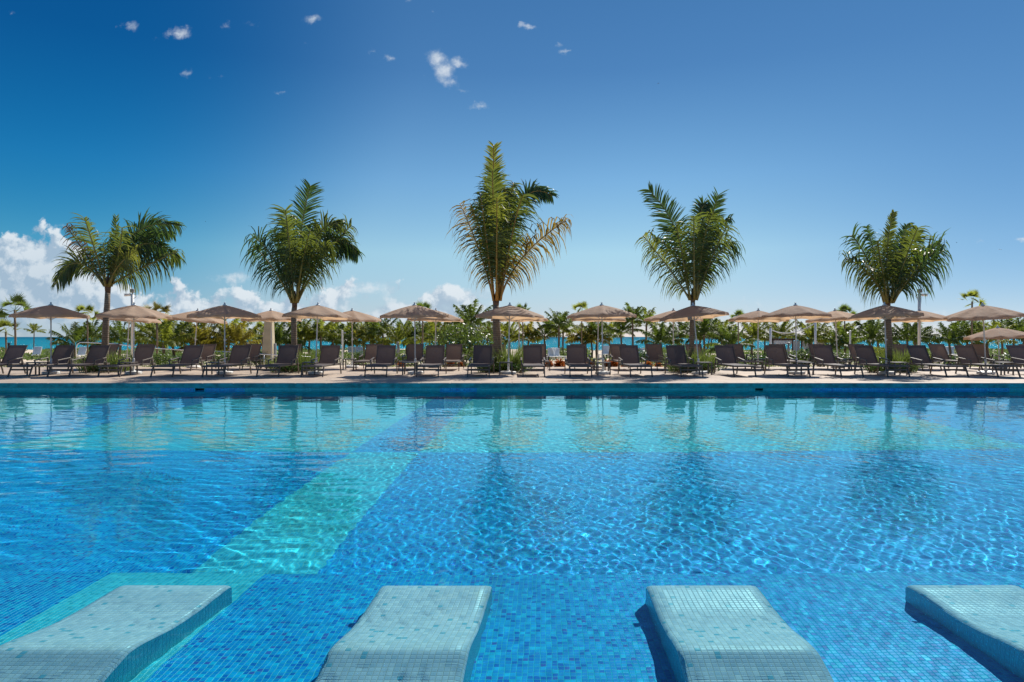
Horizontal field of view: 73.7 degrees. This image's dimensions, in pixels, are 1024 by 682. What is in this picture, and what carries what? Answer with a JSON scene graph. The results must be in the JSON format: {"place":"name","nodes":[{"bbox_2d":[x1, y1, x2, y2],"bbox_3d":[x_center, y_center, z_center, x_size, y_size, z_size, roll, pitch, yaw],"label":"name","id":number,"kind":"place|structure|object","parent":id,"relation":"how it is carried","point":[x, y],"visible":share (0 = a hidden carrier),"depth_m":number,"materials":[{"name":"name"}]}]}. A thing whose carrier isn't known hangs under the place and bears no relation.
{"place":"outdoors","nodes":[
{"label":"outdoors","id":0,"kind":"place"},
{"bbox_2d":[0,337,1021,349],"bbox_3d":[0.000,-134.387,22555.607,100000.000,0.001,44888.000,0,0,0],"label":"sea","id":1,"kind":"structure","parent":0,"point":[43,342],"depth_m":225.40,"materials":[{"name":"liquid"}]},
{"bbox_2d":[0,390,1023,681],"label":"pool water","id":2,"kind":"structure","parent":0,"point":[510,534],"depth_m":4.97,"materials":[{"name":"liquid"}]},
{"bbox_2d":[0,367,1023,381],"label":"pool deck","id":3,"kind":"structure","parent":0,"point":[557,374],"depth_m":21.70,"materials":[{"name":"stone"}]},
{"bbox_2d":[0,345,27,373],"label":"sun lounger","id":4,"kind":"object","parent":3,"relation":"on","point":[14,354],"visible":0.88,"depth_m":23.36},
{"bbox_2d":[7,345,74,376],"bbox_3d":[-15.454,0.637,22.502,0.825,0.988,2.254,0,0,1],"label":"sun lounger","id":5,"kind":"object","parent":3,"relation":"on","point":[61,354],"visible":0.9,"depth_m":23.27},
{"bbox_2d":[8,302,89,374],"bbox_3d":[-15.572,-0.098,23.047,2.228,2.435,2.220,0,0,18],"label":"beach umbrella","id":6,"kind":"object","parent":3,"relation":"on","point":[51,311],"visible":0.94,"depth_m":22.72,"materials":[{"name":"fabric"}]},
{"bbox_2d":[46,345,109,376],"bbox_3d":[-14.217,0.637,22.490,0.825,0.988,2.254,0,0,0],"label":"sun lounger","id":7,"kind":"object","parent":3,"relation":"on","point":[97,355],"visible":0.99,"depth_m":23.27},
{"bbox_2d":[81,371,119,372],"bbox_3d":[-14.595,1.100,24.507,1.500,0.022,1.500,0,0,0],"label":"planting pit","id":8,"kind":"object","parent":3,"relation":"on","point":[100,372],"visible":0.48,"depth_m":23.89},
{"bbox_2d":[101,349,132,371],"bbox_3d":[-14.286,0.660,24.554,2.064,0.928,1.586,0,0,-7],"label":"grass clump","id":9,"kind":"object","parent":8,"relation":"on","point":[117,359],"visible":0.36,"depth_m":24.41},
{"bbox_2d":[51,207,186,371],"bbox_3d":[-14.018,-1.818,24.516,4.730,6.167,3.123,0,0,0],"label":"coconut palm","id":10,"kind":"object","parent":8,"relation":"in","point":[126,254],"visible":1,"depth_m":24.33,"materials":[{"name":"green plant"}]},
{"bbox_2d":[97,345,155,376],"bbox_3d":[-12.610,0.638,22.442,0.825,0.988,2.254,0,0,0],"label":"sun lounger","id":11,"kind":"object","parent":3,"relation":"on","point":[143,354],"visible":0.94,"depth_m":23.23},
{"bbox_2d":[97,317,161,359],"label":"beach umbrella","id":12,"kind":"object","parent":3,"relation":"on","point":[142,320],"visible":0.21,"depth_m":27.34,"materials":[{"name":"fabric"}]},
{"bbox_2d":[95,302,171,374],"bbox_3d":[-12.775,-0.093,23.072,2.229,2.442,2.212,0,0,-37],"label":"beach umbrella","id":13,"kind":"object","parent":3,"relation":"on","point":[133,311],"visible":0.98,"depth_m":22.58,"materials":[{"name":"fabric"}]},
{"bbox_2d":[150,345,203,376],"bbox_3d":[-10.954,0.638,22.440,0.825,0.988,2.254,0,0,0],"label":"sun lounger","id":14,"kind":"object","parent":3,"relation":"on","point":[191,355],"visible":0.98,"depth_m":23.24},
{"bbox_2d":[172,344,216,370],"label":"sun lounger","id":15,"kind":"object","parent":3,"relation":"on","point":[208,354],"visible":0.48,"depth_m":27.19,"materials":[{"name":"brown"}]},
{"bbox_2d":[167,308,226,367],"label":"beach umbrella","id":16,"kind":"object","parent":3,"relation":"on","point":[181,316],"visible":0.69,"depth_m":27.11,"materials":[{"name":"fabric"}]},
{"bbox_2d":[187,302,261,373],"bbox_3d":[-9.729,-0.099,23.143,2.233,2.435,2.216,0,0,39],"label":"beach umbrella","id":17,"kind":"object","parent":3,"relation":"on","point":[224,311],"visible":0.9,"depth_m":22.68,"materials":[{"name":"fabric"}]},
{"bbox_2d":[201,345,251,376],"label":"sun lounger","id":18,"kind":"object","parent":3,"relation":"on","point":[239,355],"visible":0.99,"depth_m":23.24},
{"bbox_2d":[241,308,301,367],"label":"beach umbrella","id":19,"kind":"object","parent":3,"relation":"on","point":[270,315],"visible":0.74,"depth_m":27.33,"materials":[{"name":"fabric"}]},
{"bbox_2d":[256,345,298,376],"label":"sun lounger","id":20,"kind":"object","parent":3,"relation":"on","point":[287,355],"visible":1,"depth_m":23.30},
{"bbox_2d":[273,371,305,372],"bbox_3d":[-7.790,1.100,24.507,1.500,0.022,1.500,0,0,0],"label":"planting pit","id":21,"kind":"object","parent":3,"relation":"on","point":[291,372],"visible":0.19,"depth_m":23.86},
{"bbox_2d":[240,179,364,371],"bbox_3d":[-7.660,-2.334,24.269,3.964,7.215,2.932,0,0,24],"label":"coconut palm","id":22,"kind":"object","parent":21,"relation":"in","point":[304,253],"visible":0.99,"depth_m":24.26,"materials":[{"name":"green plant"}]},
{"bbox_2d":[290,347,321,371],"bbox_3d":[-7.400,0.612,24.563,2.064,1.024,1.586,0,0,-18],"label":"grass clump","id":23,"kind":"object","parent":21,"relation":"on","point":[301,356],"visible":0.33,"depth_m":24.43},
{"bbox_2d":[282,302,351,373],"bbox_3d":[-6.593,-0.093,23.117,2.228,2.443,2.219,0,0,19],"label":"beach umbrella","id":24,"kind":"object","parent":3,"relation":"on","point":[317,311],"visible":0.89,"depth_m":22.74,"materials":[{"name":"fabric"}]},
{"bbox_2d":[300,345,341,376],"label":"sun lounger","id":25,"kind":"object","parent":3,"relation":"on","point":[329,355],"visible":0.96,"depth_m":23.27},
{"bbox_2d":[323,308,380,367],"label":"beach umbrella","id":26,"kind":"object","parent":3,"relation":"on","point":[359,316],"visible":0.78,"depth_m":27.30,"materials":[{"name":"fabric"}]},
{"bbox_2d":[352,344,382,370],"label":"sun lounger","id":27,"kind":"object","parent":3,"relation":"on","point":[370,351],"visible":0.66,"depth_m":27.07,"materials":[{"name":"brown"}]},
{"bbox_2d":[364,345,397,376],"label":"sun lounger","id":28,"kind":"object","parent":3,"relation":"on","point":[385,356],"visible":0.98,"depth_m":23.32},
{"bbox_2d":[398,344,424,370],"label":"sun lounger","id":29,"kind":"object","parent":3,"relation":"on","point":[410,357],"visible":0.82,"depth_m":27.08,"materials":[{"name":"brown"}]},
{"bbox_2d":[379,302,449,374],"bbox_3d":[-3.291,-0.094,23.050,2.229,2.441,2.212,0,0,-37],"label":"beach umbrella","id":30,"kind":"object","parent":3,"relation":"on","point":[414,310],"visible":0.94,"depth_m":22.51,"materials":[{"name":"fabric"}]},
{"bbox_2d":[416,345,446,376],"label":"sun lounger","id":31,"kind":"object","parent":3,"relation":"on","point":[434,355],"visible":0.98,"depth_m":23.32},
{"bbox_2d":[407,308,462,367],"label":"beach umbrella","id":32,"kind":"object","parent":3,"relation":"on","point":[452,318],"visible":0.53,"depth_m":27.37,"materials":[{"name":"fabric"}]},
{"bbox_2d":[440,344,463,370],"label":"sun lounger","id":33,"kind":"object","parent":3,"relation":"on","point":[454,353],"visible":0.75,"depth_m":27.15,"materials":[{"name":"brown"}]},
{"bbox_2d":[467,345,493,376],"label":"sun lounger","id":34,"kind":"object","parent":3,"relation":"on","point":[482,355],"visible":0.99,"depth_m":23.36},
{"bbox_2d":[475,302,543,373],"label":"beach umbrella","id":35,"kind":"object","parent":3,"relation":"on","point":[509,312],"visible":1,"depth_m":22.90,"materials":[{"name":"fabric"}]},
{"bbox_2d":[0,382,1023,382],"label":"pool coping","id":36,"kind":"object","parent":3,"relation":"on","point":[511,382],"visible":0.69,"depth_m":18.82,"materials":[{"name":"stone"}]},
{"bbox_2d":[0,383,1023,387],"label":"pool coping face","id":37,"kind":"object","parent":36,"relation":"attached to","point":[511,385],"visible":1,"depth_m":18.62},
{"bbox_2d":[521,345,544,376],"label":"sun lounger","id":38,"kind":"object","parent":3,"relation":"on","point":[532,355],"visible":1,"depth_m":23.36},
{"bbox_2d":[564,345,591,376],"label":"sun lounger","id":39,"kind":"object","parent":3,"relation":"on","point":[576,355],"visible":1,"depth_m":23.28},
{"bbox_2d":[571,318,625,367],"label":"beach umbrella","id":40,"kind":"object","parent":3,"relation":"on","point":[606,320],"visible":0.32,"depth_m":27.73,"materials":[{"name":"fabric"}]},
{"bbox_2d":[567,302,636,374],"bbox_3d":[3.031,-0.095,23.059,2.227,2.440,2.220,0,0,27],"label":"beach umbrella","id":41,"kind":"object","parent":3,"relation":"on","point":[601,311],"visible":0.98,"depth_m":22.62,"materials":[{"name":"fabric"}]},
{"bbox_2d":[618,345,652,376],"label":"sun lounger","id":42,"kind":"object","parent":3,"relation":"on","point":[629,356],"visible":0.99,"depth_m":23.29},
{"bbox_2d":[645,344,666,370],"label":"sun lounger","id":43,"kind":"object","parent":3,"relation":"on","point":[654,353],"visible":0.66,"depth_m":27.15,"materials":[{"name":"brown"}]},
{"bbox_2d":[665,345,703,376],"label":"sun lounger","id":44,"kind":"object","parent":3,"relation":"on","point":[676,355],"visible":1,"depth_m":23.27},
{"bbox_2d":[659,303,728,373],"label":"beach umbrella","id":45,"kind":"object","parent":3,"relation":"on","point":[693,312],"visible":0.9,"depth_m":22.81,"materials":[{"name":"fabric"}]},
{"bbox_2d":[714,345,756,376],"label":"sun lounger","id":46,"kind":"object","parent":3,"relation":"on","point":[725,355],"visible":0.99,"depth_m":23.31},
{"bbox_2d":[725,344,763,370],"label":"sun lounger","id":47,"kind":"object","parent":3,"relation":"on","point":[738,350],"visible":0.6,"depth_m":27.11,"materials":[{"name":"brown"}]},
{"bbox_2d":[728,308,788,367],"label":"beach umbrella","id":48,"kind":"object","parent":3,"relation":"on","point":[754,317],"visible":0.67,"depth_m":27.71,"materials":[{"name":"fabric"}]},
{"bbox_2d":[764,345,810,376],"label":"sun lounger","id":49,"kind":"object","parent":3,"relation":"on","point":[776,355],"visible":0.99,"depth_m":23.29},
{"bbox_2d":[761,302,831,373],"bbox_3d":[9.631,-0.095,23.158,2.216,2.441,2.233,0,0,-25],"label":"beach umbrella","id":50,"kind":"object","parent":3,"relation":"on","point":[795,311],"visible":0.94,"depth_m":22.84,"materials":[{"name":"fabric"}]},
{"bbox_2d":[805,308,860,367],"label":"beach umbrella","id":51,"kind":"object","parent":3,"relation":"on","point":[838,316],"visible":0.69,"depth_m":27.39,"materials":[{"name":"fabric"}]},
{"bbox_2d":[812,345,863,376],"bbox_3d":[10.664,0.638,22.442,0.825,0.988,2.254,0,0,1],"label":"sun lounger","id":52,"kind":"object","parent":3,"relation":"on","point":[824,355],"visible":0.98,"depth_m":23.23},
{"bbox_2d":[854,345,910,376],"bbox_3d":[12.137,0.637,22.505,0.825,0.988,2.254,0,0,0],"label":"sun lounger","id":53,"kind":"object","parent":3,"relation":"on","point":[866,354],"visible":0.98,"depth_m":23.29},
{"bbox_2d":[847,302,923,373],"bbox_3d":[12.597,-0.093,23.084,2.227,2.442,2.220,0,0,19],"label":"beach umbrella","id":54,"kind":"object","parent":3,"relation":"on","point":[884,311],"visible":0.96,"depth_m":22.73,"materials":[{"name":"fabric"}]},
{"bbox_2d":[891,308,946,367],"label":"beach umbrella","id":55,"kind":"object","parent":3,"relation":"on","point":[929,317],"visible":0.62,"depth_m":27.34,"materials":[{"name":"fabric"}]},
{"bbox_2d":[906,345,968,376],"bbox_3d":[13.949,0.637,22.468,0.825,0.988,2.254,0,0,0],"label":"sun lounger","id":56,"kind":"object","parent":3,"relation":"on","point":[919,354],"visible":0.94,"depth_m":23.25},
{"bbox_2d":[928,344,983,370],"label":"sun lounger","id":57,"kind":"object","parent":3,"relation":"on","point":[939,351],"visible":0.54,"depth_m":27.12,"materials":[{"name":"brown"}]},
{"bbox_2d":[942,302,1023,374],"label":"beach umbrella","id":58,"kind":"object","parent":3,"relation":"on","point":[983,311],"visible":0.98,"depth_m":22.56,"materials":[{"name":"fabric"}]},
{"bbox_2d":[954,345,1020,376],"bbox_3d":[15.587,0.637,22.482,0.825,0.988,2.254,0,0,1],"label":"sun lounger","id":59,"kind":"object","parent":3,"relation":"on","point":[967,354],"visible":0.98,"depth_m":23.26,"materials":[{"name":"fabric"}]},
{"bbox_2d":[963,325,1023,368],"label":"beach umbrella","id":60,"kind":"object","parent":3,"relation":"on","point":[997,333],"visible":0.9,"depth_m":26.92,"materials":[{"name":"fabric"}]},
{"bbox_2d":[968,344,1023,368],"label":"sun lounger","id":61,"kind":"object","parent":3,"relation":"on","point":[979,349],"visible":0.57,"depth_m":27.10,"materials":[{"name":"brown"}]},
{"bbox_2d":[1005,345,1023,373],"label":"sun lounger","id":62,"kind":"object","parent":3,"relation":"on","point":[1016,352],"visible":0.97,"depth_m":23.45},
{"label":"planting pit","id":63,"kind":"structure","parent":3,"relation":"on","visible":0},
{"bbox_2d":[444,140,573,371],"bbox_3d":[-0.141,-2.993,24.620,3.887,8.537,3.488,0,0,-37],"label":"coconut palm","id":64,"kind":"object","parent":63,"relation":"in","point":[499,223],"visible":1,"depth_m":24.36,"materials":[{"name":"green plant"}]},
{"bbox_2d":[490,338,532,371],"bbox_3d":[-0.026,0.494,24.527,2.423,1.260,1.862,0,0,-38],"label":"grass clump","id":65,"kind":"object","parent":63,"relation":"on","point":[518,353],"visible":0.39,"depth_m":24.27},
{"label":"planting pit","id":66,"kind":"structure","parent":3,"relation":"on","visible":0},
{"bbox_2d":[634,181,745,361],"bbox_3d":[6.365,-2.325,24.436,3.758,7.180,3.114,0,0,22],"label":"coconut palm","id":67,"kind":"object","parent":66,"relation":"in","point":[708,233],"visible":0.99,"depth_m":24.43,"materials":[{"name":"green plant"}]},
{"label":"planting pit","id":68,"kind":"structure","parent":3,"relation":"on","visible":0},
{"bbox_2d":[838,209,953,367],"bbox_3d":[13.765,-1.734,24.293,4.486,6.028,2.872,0,0,0],"label":"coconut palm","id":69,"kind":"object","parent":68,"relation":"in","point":[902,268],"visible":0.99,"depth_m":24.19,"materials":[{"name":"green plant"}]},
{"bbox_2d":[875,344,929,371],"bbox_3d":[13.944,0.574,24.563,2.244,1.100,1.724,0,0,7],"label":"grass clump","id":70,"kind":"object","parent":68,"relation":"on","point":[906,354],"visible":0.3,"depth_m":24.36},
{"bbox_2d":[0,388,1023,389],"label":"pool wall","id":71,"kind":"structure","parent":0,"point":[512,388],"depth_m":18.66,"materials":[{"name":"blue tile"}]},
{"bbox_2d":[1,349,1022,366],"bbox_3d":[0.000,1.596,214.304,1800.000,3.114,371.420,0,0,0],"label":"ground","id":72,"kind":"structure","parent":0,"point":[553,361],"depth_m":47.07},
{"bbox_2d":[0,293,31,344],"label":"fan palm","id":73,"kind":"object","parent":72,"relation":"on","point":[17,299],"visible":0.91,"depth_m":32.89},
{"bbox_2d":[46,321,99,358],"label":"grove palm","id":74,"kind":"object","parent":72,"relation":"on","point":[77,332],"visible":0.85,"depth_m":45.86,"materials":[{"name":"plant"}]},
{"bbox_2d":[88,320,144,357],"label":"grove palm","id":75,"kind":"object","parent":72,"relation":"on","point":[115,334],"visible":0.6,"depth_m":45.67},
{"bbox_2d":[143,301,170,353],"bbox_3d":[-18.725,-0.406,35.990,1.624,3.660,1.506,0,0,-14],"label":"fan palm","id":76,"kind":"object","parent":72,"relation":"on","point":[156,307],"visible":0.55,"depth_m":35.98,"materials":[{"name":"green plant"}]},
{"bbox_2d":[126,320,194,356],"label":"grove palm","id":77,"kind":"object","parent":72,"relation":"on","point":[165,332],"visible":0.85,"depth_m":41.77,"materials":[{"name":"plant"}]},
{"bbox_2d":[174,323,229,353],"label":"grove palm","id":78,"kind":"object","parent":72,"relation":"on","point":[202,334],"visible":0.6,"depth_m":43.44,"materials":[{"name":"plant"}]},
{"bbox_2d":[200,319,261,350],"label":"grove palm","id":79,"kind":"object","parent":72,"relation":"on","point":[236,335],"visible":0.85,"depth_m":42.57,"materials":[{"name":"plant"}]},
{"bbox_2d":[261,322,276,364],"bbox_3d":[-10.999,0.107,31.001,0.660,2.210,0.400,0,0,0],"label":"stone pylon","id":80,"kind":"object","parent":72,"relation":"on","point":[266,347],"visible":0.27,"depth_m":30.84,"materials":[{"name":"beige stone"}]},
{"bbox_2d":[257,322,310,351],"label":"grove palm","id":81,"kind":"object","parent":72,"relation":"on","point":[282,336],"visible":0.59,"depth_m":47.74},
{"bbox_2d":[280,319,325,352],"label":"grove palm","id":82,"kind":"object","parent":72,"relation":"on","point":[301,328],"visible":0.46,"depth_m":49.63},
{"bbox_2d":[302,319,343,350],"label":"grove palm","id":83,"kind":"object","parent":72,"relation":"on","point":[323,328],"visible":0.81,"depth_m":49.81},
{"bbox_2d":[318,322,354,346],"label":"grove palm","id":84,"kind":"object","parent":72,"relation":"on","point":[337,338],"visible":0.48,"depth_m":51.69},
{"bbox_2d":[328,321,365,352],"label":"grove palm","id":85,"kind":"object","parent":72,"relation":"on","point":[355,342],"visible":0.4,"depth_m":53.95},
{"bbox_2d":[347,322,392,346],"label":"grove palm","id":86,"kind":"object","parent":72,"relation":"on","point":[370,339],"visible":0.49,"depth_m":54.67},
{"bbox_2d":[358,317,397,344],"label":"grove palm","id":87,"kind":"object","parent":72,"relation":"on","point":[377,330],"visible":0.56,"depth_m":53.88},
{"bbox_2d":[374,320,423,354],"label":"grove palm","id":88,"kind":"object","parent":72,"relation":"on","point":[400,334],"visible":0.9,"depth_m":51.70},
{"bbox_2d":[416,321,459,343],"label":"grove palm","id":89,"kind":"object","parent":72,"relation":"on","point":[431,326],"visible":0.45,"depth_m":53.57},
{"bbox_2d":[423,321,503,364],"bbox_3d":[-2.210,0.178,30.745,3.876,2.264,2.925,0,0,-38],"label":"sea grape shrub","id":90,"kind":"object","parent":72,"relation":"on","point":[475,339],"visible":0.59,"depth_m":30.49,"materials":[{"name":"green plant"}]},
{"bbox_2d":[446,299,492,357],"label":"grove palm","id":91,"kind":"object","parent":72,"relation":"on","point":[469,314],"visible":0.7,"depth_m":49.67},
{"bbox_2d":[3,358,1003,366],"bbox_3d":[-0.337,1.041,32.358,62.840,0.463,7.378,0,0,0],"label":"ground cover","id":92,"kind":"object","parent":72,"relation":"on","point":[470,363],"visible":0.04,"depth_m":30.54,"materials":[{"name":"green plant"}]},
{"bbox_2d":[0,346,1007,360],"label":"dune scrub","id":93,"kind":"object","parent":72,"relation":"on","point":[45,352],"visible":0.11,"depth_m":71.52,"materials":[{"name":"plant"}]},
{"bbox_2d":[493,322,529,351],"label":"grove palm","id":94,"kind":"object","parent":72,"relation":"on","point":[505,328],"visible":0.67,"depth_m":59.52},
{"bbox_2d":[506,321,549,344],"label":"grove palm","id":95,"kind":"object","parent":72,"relation":"on","point":[528,329],"visible":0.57,"depth_m":61.48,"materials":[{"name":"plant"}]},
{"bbox_2d":[524,317,564,343],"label":"grove palm","id":96,"kind":"object","parent":72,"relation":"on","point":[539,334],"visible":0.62,"depth_m":61.57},
{"bbox_2d":[539,308,579,351],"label":"grove palm","id":97,"kind":"object","parent":72,"relation":"on","point":[560,321],"visible":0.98,"depth_m":57.77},
{"bbox_2d":[573,325,612,357],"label":"grove palm","id":98,"kind":"object","parent":72,"relation":"on","point":[588,341],"visible":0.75,"depth_m":61.70,"materials":[{"name":"green plant"}]},
{"bbox_2d":[575,321,617,357],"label":"grove palm","id":99,"kind":"object","parent":72,"relation":"on","point":[593,325],"visible":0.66,"depth_m":61.56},
{"bbox_2d":[603,317,638,343],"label":"grove palm","id":100,"kind":"object","parent":72,"relation":"on","point":[622,328],"visible":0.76,"depth_m":57.68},
{"bbox_2d":[615,302,652,344],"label":"grove palm","id":101,"kind":"object","parent":72,"relation":"on","point":[632,320],"visible":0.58,"depth_m":55.68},
{"bbox_2d":[636,322,685,348],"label":"grove palm","id":102,"kind":"object","parent":72,"relation":"on","point":[656,335],"visible":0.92,"depth_m":45.65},
{"bbox_2d":[679,317,726,354],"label":"grove palm","id":103,"kind":"object","parent":72,"relation":"on","point":[703,326],"visible":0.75,"depth_m":55.70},
{"bbox_2d":[704,323,756,352],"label":"grove palm","id":104,"kind":"object","parent":72,"relation":"on","point":[732,337],"visible":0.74,"depth_m":47.66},
{"bbox_2d":[737,322,773,354],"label":"grove palm","id":105,"kind":"object","parent":72,"relation":"on","point":[752,331],"visible":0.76,"depth_m":51.78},
{"bbox_2d":[756,319,805,345],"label":"grove palm","id":106,"kind":"object","parent":72,"relation":"on","point":[781,328],"visible":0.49,"depth_m":53.77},
{"bbox_2d":[763,338,825,354],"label":"day bed","id":107,"kind":"object","parent":72,"relation":"on","point":[781,341],"visible":0.44,"depth_m":50.00,"materials":[{"name":"fabric"}]},
{"bbox_2d":[787,320,832,354],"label":"grove palm","id":108,"kind":"object","parent":72,"relation":"on","point":[809,339],"visible":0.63,"depth_m":49.70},
{"bbox_2d":[817,320,860,352],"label":"grove palm","id":109,"kind":"object","parent":72,"relation":"on","point":[827,329],"visible":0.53,"depth_m":47.89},
{"bbox_2d":[820,327,868,355],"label":"grove palm","id":110,"kind":"object","parent":72,"relation":"on","point":[843,342],"visible":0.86,"depth_m":41.62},
{"bbox_2d":[847,319,898,344],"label":"grove palm","id":111,"kind":"object","parent":72,"relation":"on","point":[871,328],"visible":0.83,"depth_m":45.71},
{"bbox_2d":[892,322,931,344],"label":"grove palm","id":112,"kind":"object","parent":72,"relation":"on","point":[906,336],"visible":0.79,"depth_m":49.70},
{"bbox_2d":[922,321,982,355],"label":"grove palm","id":113,"kind":"object","parent":72,"relation":"on","point":[950,335],"visible":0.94,"depth_m":49.65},
{"bbox_2d":[957,320,1017,352],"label":"grove palm","id":114,"kind":"object","parent":72,"relation":"on","point":[992,326],"visible":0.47,"depth_m":49.81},
{"bbox_2d":[0,0,1023,336],"label":"sky","id":115,"kind":"structure","parent":0,"point":[818,119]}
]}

